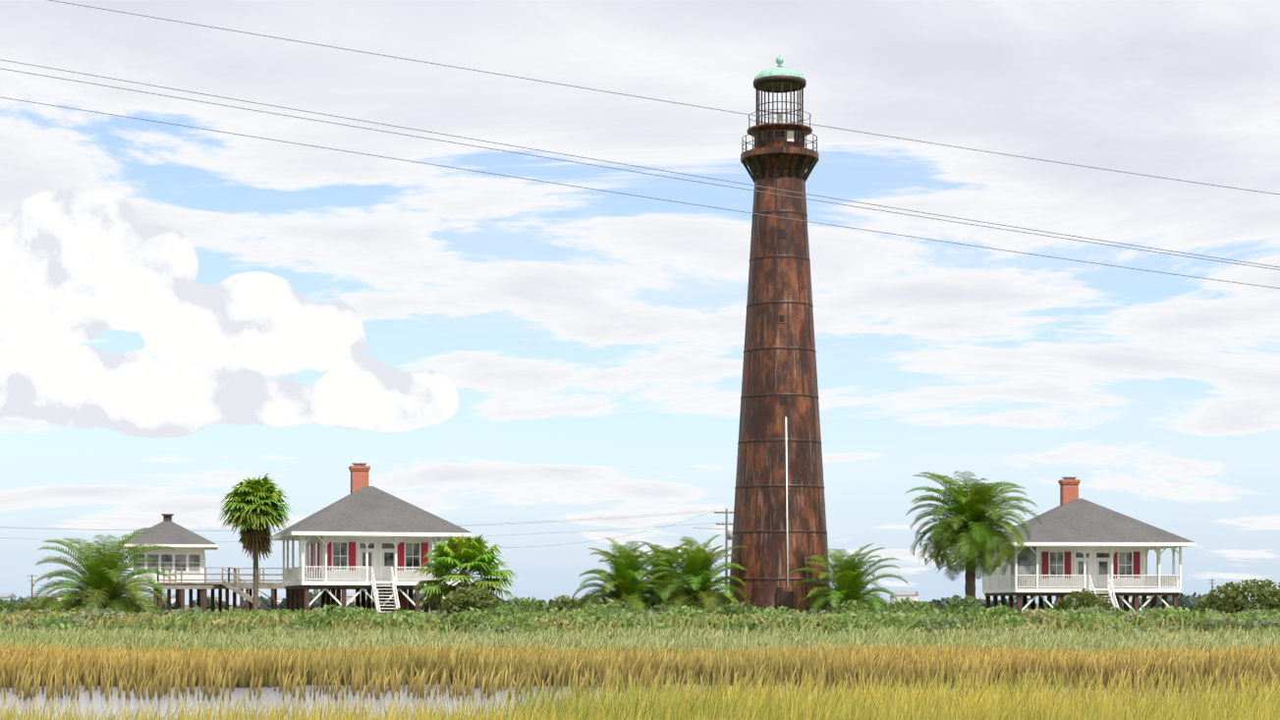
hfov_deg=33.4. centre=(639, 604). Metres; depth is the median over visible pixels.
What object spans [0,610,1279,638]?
bushes
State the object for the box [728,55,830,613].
lighthouse
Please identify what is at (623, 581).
palm tree
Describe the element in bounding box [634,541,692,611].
palm tree
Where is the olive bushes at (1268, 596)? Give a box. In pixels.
[6,578,1279,614]
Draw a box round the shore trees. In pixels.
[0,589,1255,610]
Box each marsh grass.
[0,624,1279,656]
[0,640,1279,688]
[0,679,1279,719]
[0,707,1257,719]
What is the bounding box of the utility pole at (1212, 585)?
[1208,578,1215,590]
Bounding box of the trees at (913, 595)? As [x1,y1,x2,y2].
[0,589,1207,604]
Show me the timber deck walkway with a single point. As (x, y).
(236, 587)
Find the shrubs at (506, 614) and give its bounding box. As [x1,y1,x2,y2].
[0,595,1279,636]
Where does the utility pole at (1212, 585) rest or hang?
on the ground sheet
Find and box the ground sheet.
[2,605,1234,612]
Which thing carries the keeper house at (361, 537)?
on the island terrain
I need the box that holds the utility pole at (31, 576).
[26,574,37,599]
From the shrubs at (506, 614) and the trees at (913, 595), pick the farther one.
the trees at (913, 595)
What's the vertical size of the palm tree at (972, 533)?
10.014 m
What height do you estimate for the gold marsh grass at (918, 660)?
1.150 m
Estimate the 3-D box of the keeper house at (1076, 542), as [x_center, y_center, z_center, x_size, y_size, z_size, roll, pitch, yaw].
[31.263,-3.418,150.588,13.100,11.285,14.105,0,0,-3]
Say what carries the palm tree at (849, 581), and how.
on the island terrain
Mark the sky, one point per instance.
(188, 314)
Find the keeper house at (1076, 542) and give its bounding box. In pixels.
[982,476,1195,613]
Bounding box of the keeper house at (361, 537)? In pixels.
[270,462,473,613]
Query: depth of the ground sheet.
906.13 m
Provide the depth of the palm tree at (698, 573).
134.99 m
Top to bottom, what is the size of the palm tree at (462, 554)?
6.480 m
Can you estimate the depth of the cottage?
154.27 m
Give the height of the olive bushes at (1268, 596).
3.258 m
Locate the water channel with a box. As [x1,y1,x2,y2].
[0,682,1279,719]
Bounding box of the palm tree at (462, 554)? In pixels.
[411,534,515,612]
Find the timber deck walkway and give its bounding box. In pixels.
[157,567,305,613]
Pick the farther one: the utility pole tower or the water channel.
the utility pole tower
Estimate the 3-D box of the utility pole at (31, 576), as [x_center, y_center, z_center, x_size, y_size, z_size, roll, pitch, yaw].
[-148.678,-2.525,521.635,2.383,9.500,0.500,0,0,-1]
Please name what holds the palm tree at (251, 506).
on the island terrain
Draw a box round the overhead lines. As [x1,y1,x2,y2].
[0,0,1279,548]
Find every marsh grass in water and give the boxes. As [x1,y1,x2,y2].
[0,659,1279,700]
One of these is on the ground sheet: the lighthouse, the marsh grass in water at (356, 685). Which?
the marsh grass in water at (356, 685)
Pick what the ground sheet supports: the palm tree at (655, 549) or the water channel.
the water channel
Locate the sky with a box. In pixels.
[0,0,1279,605]
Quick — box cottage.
[114,513,218,612]
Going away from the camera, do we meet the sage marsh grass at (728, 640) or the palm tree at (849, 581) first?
the sage marsh grass at (728, 640)
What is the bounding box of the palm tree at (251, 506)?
[218,473,292,611]
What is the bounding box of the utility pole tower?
[714,508,733,600]
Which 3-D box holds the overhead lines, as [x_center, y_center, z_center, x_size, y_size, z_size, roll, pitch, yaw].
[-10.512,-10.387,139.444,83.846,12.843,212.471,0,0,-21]

